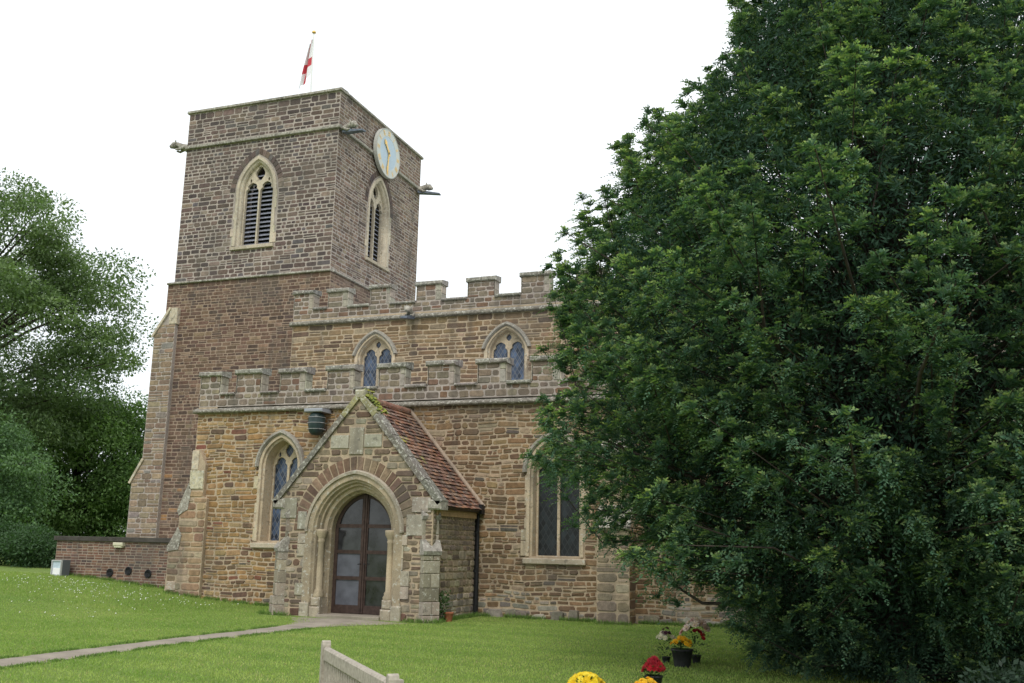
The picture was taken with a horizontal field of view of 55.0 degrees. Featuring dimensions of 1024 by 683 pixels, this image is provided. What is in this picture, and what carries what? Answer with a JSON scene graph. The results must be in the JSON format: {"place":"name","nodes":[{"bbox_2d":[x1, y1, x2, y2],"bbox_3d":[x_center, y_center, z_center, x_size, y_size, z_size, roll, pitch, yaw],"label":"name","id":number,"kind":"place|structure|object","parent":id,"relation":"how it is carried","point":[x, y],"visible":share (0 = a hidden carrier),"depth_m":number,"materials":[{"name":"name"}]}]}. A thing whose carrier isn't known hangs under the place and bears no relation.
{"place":"outdoors","nodes":[
{"label":"outdoors","id":0,"kind":"place"},
{"bbox_2d":[0,617,408,666],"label":"path","id":1,"kind":"structure","parent":0,"point":[318,622],"depth_m":15.97,"materials":[{"name":"grey concrete"}]},
{"bbox_2d":[0,552,1008,682],"bbox_3d":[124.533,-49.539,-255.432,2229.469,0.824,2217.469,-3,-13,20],"label":"ground","id":2,"kind":"structure","parent":0,"point":[36,570],"depth_m":15.82,"materials":[{"name":"green plant"}]},
{"bbox_2d":[0,401,80,547],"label":"broadleaf tree","id":3,"kind":"object","parent":2,"relation":"on","point":[11,443],"visible":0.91,"depth_m":45.38,"materials":[{"name":"green plant"}]},
{"bbox_2d":[0,517,103,568],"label":"hedge","id":4,"kind":"object","parent":2,"relation":"on","point":[25,548],"visible":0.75,"depth_m":33.47,"materials":[{"name":"green plant"}]},
{"bbox_2d":[50,560,70,575],"bbox_3d":[-12.820,6.426,27.936,0.400,0.440,0.310,-5,-13,27],"label":"floodlight","id":5,"kind":"object","parent":2,"relation":"on","point":[59,567],"visible":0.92,"depth_m":27.84,"materials":[{"name":"grey glass"}]},
{"bbox_2d":[0,380,147,550],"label":"broadleaf tree","id":6,"kind":"object","parent":2,"relation":"on","point":[99,507],"visible":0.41,"depth_m":55.73,"materials":[{"name":"green plant"}]},
{"bbox_2d":[0,167,158,467],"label":"broadleaf tree","id":7,"kind":"object","parent":2,"relation":"on","point":[23,290],"visible":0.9,"depth_m":52.44,"materials":[{"name":"green plant"}]},
{"bbox_2d":[54,536,170,587],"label":"brick wall","id":8,"kind":"structure","parent":2,"relation":"on","point":[140,560],"depth_m":27.65,"materials":[{"name":"brick"}]},
{"bbox_2d":[113,542,125,547],"bbox_3d":[-11.053,5.723,27.668,0.340,0.140,0.140,-3,-13,20],"label":"bulkhead light","id":9,"kind":"object","parent":8,"relation":"attached to","point":[118,545],"visible":1,"depth_m":27.61,"materials":[{"name":"white plastic"}]},
{"bbox_2d":[2,573,232,618],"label":"daisies","id":10,"kind":"object","parent":2,"relation":"on","point":[99,593],"visible":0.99,"depth_m":24.30,"materials":[{"name":"white plant"}]},
{"bbox_2d":[319,640,403,682],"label":"park bench","id":11,"kind":"object","parent":2,"relation":"on","point":[336,666],"visible":1,"depth_m":6.44,"materials":[{"name":"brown wood"}]},
{"bbox_2d":[438,590,453,621],"bbox_3d":[-1.456,5.687,21.216,0.416,0.687,0.374,4,-12,-12],"label":"potted plant","id":12,"kind":"object","parent":2,"relation":"on","point":[448,616],"visible":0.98,"depth_m":21.16,"materials":[{"name":"green plant"}]},
{"bbox_2d":[126,87,1021,633],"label":"parish church","id":13,"kind":"structure","parent":2,"relation":"on","point":[402,485],"depth_m":26.31,"materials":[{"name":"stone"}]},
{"bbox_2d":[229,156,277,250],"bbox_3d":[-9.251,-5.031,36.185,1.980,3.567,0.790,-3,-13,20],"label":"window","id":14,"kind":"structure","parent":13,"relation":"in","point":[264,198],"depth_m":36.18,"materials":[{"name":"stone"}]},
{"bbox_2d":[250,429,304,547],"bbox_3d":[-6.018,3.866,25.886,1.520,3.073,0.640,-3,-13,20],"label":"window","id":15,"kind":"structure","parent":13,"relation":"in","point":[282,459],"depth_m":26.00,"materials":[{"name":"stone"}]},
{"bbox_2d":[310,30,315,91],"bbox_3d":[-7.996,-9.924,38.981,0.184,5.240,0.178,-3,-13,20],"label":"flagpole","id":16,"kind":"object","parent":13,"relation":"on","point":[314,32],"visible":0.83,"depth_m":39.19,"materials":[{"name":"white metal"}]},
{"bbox_2d":[299,39,312,87],"bbox_3d":[-8.242,-11.098,39.282,0.520,2.250,0.208,-3,-13,20],"label":"flag","id":17,"kind":"object","parent":16,"relation":"hanging from","point":[306,72],"visible":1,"depth_m":39.22,"materials":[{"name":"white fabric"}]},
{"bbox_2d":[304,408,331,434],"bbox_3d":[-5.030,2.082,25.360,0.540,0.670,0.489,-3,-13,20],"label":"wall lamp","id":18,"kind":"object","parent":13,"relation":"attached to","point":[316,421],"visible":1,"depth_m":25.20,"materials":[{"name":"green metal"}]},
{"bbox_2d":[331,493,366,613],"bbox_3d":[-3.722,4.798,22.381,0.754,2.670,0.127,-3,-13,20],"label":"door","id":19,"kind":"structure","parent":13,"relation":"in","point":[349,532],"depth_m":22.38,"materials":[{"name":"brown glass"}]},
{"bbox_2d":[352,329,397,385],"bbox_3d":[-4.201,0.749,30.457,1.589,2.258,0.440,-3,-13,20],"label":"window","id":20,"kind":"structure","parent":13,"relation":"in","point":[375,348],"depth_m":30.60,"materials":[{"name":"stone"}]},
{"bbox_2d":[360,494,390,614],"bbox_3d":[-3.004,4.758,22.119,0.754,2.670,0.127,-3,-13,20],"label":"door","id":21,"kind":"structure","parent":13,"relation":"in","point":[377,520],"depth_m":22.16,"materials":[{"name":"brown glass"}]},
{"bbox_2d":[364,178,390,271],"bbox_3d":[-5.412,-4.595,37.886,0.790,3.567,1.980,-3,-13,20],"label":"window","id":22,"kind":"structure","parent":13,"relation":"in","point":[381,199],"depth_m":38.24,"materials":[{"name":"stone"}]},
{"bbox_2d":[373,128,399,178],"bbox_3d":[-4.864,-7.331,38.414,0.180,1.960,1.960,-3,-13,20],"label":"tower clock","id":23,"kind":"object","parent":13,"relation":"attached to","point":[386,153],"visible":1,"depth_m":38.24,"materials":[{"name":"white metal"}]},
{"bbox_2d":[481,321,530,379],"bbox_3d":[-0.130,0.523,28.969,1.589,2.258,0.440,-3,-13,20],"label":"window","id":24,"kind":"structure","parent":13,"relation":"in","point":[508,340],"depth_m":29.07,"materials":[{"name":"stone"}]},
{"bbox_2d":[520,432,588,564],"bbox_3d":[1.066,3.654,23.192,1.660,3.117,0.520,-3,-13,20],"label":"window","id":25,"kind":"structure","parent":13,"relation":"in","point":[543,521],"depth_m":23.22,"materials":[{"name":"stone"}]},
{"bbox_2d":[567,671,606,682],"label":"flower pot","id":26,"kind":"object","parent":2,"relation":"on","point":[584,677],"visible":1,"depth_m":11.09,"materials":[{"name":"yellow plant"}]},
{"bbox_2d":[635,676,656,682],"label":"flower pot","id":27,"kind":"object","parent":2,"relation":"on","point":[643,680],"visible":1,"depth_m":10.94,"materials":[{"name":"yellow plant"}]},
{"bbox_2d":[639,655,667,682],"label":"flower pot","id":28,"kind":"object","parent":2,"relation":"on","point":[651,664],"visible":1,"depth_m":11.31,"materials":[{"name":"red plant"}]},
{"bbox_2d":[654,627,676,663],"bbox_3d":[2.224,4.390,14.249,0.381,0.511,0.381,-3,-13,20],"label":"flower pot","id":29,"kind":"object","parent":2,"relation":"on","point":[664,637],"visible":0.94,"depth_m":14.21,"materials":[{"name":"white plant"}]},
{"bbox_2d":[668,635,695,667],"bbox_3d":[2.382,4.343,13.811,0.443,0.427,0.413,-3,-13,20],"label":"flower pot","id":30,"kind":"object","parent":2,"relation":"on","point":[682,657],"visible":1,"depth_m":13.70,"materials":[{"name":"black plastic"}]},
{"bbox_2d":[679,616,712,663],"bbox_3d":[2.675,4.333,14.308,0.599,0.668,0.556,-3,-13,20],"label":"flower pot","id":31,"kind":"object","parent":2,"relation":"on","point":[696,621],"visible":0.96,"depth_m":14.25,"materials":[{"name":"pink plant"}]},
{"bbox_2d":[518,0,1023,682],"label":"yew tree","id":32,"kind":"object","parent":2,"relation":"on","point":[902,488],"visible":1,"depth_m":11.77,"materials":[{"name":"green plant"}]},
{"bbox_2d":[958,657,1023,682],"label":"juniper shrub","id":33,"kind":"object","parent":2,"relation":"on","point":[1011,676],"visible":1,"depth_m":9.15,"materials":[{"name":"green plant"}]},
{"bbox_2d":[0,0,1022,531],"label":"sky","id":34,"kind":"structure","parent":0,"point":[512,109],"materials":[{"name":"white"}]}
]}

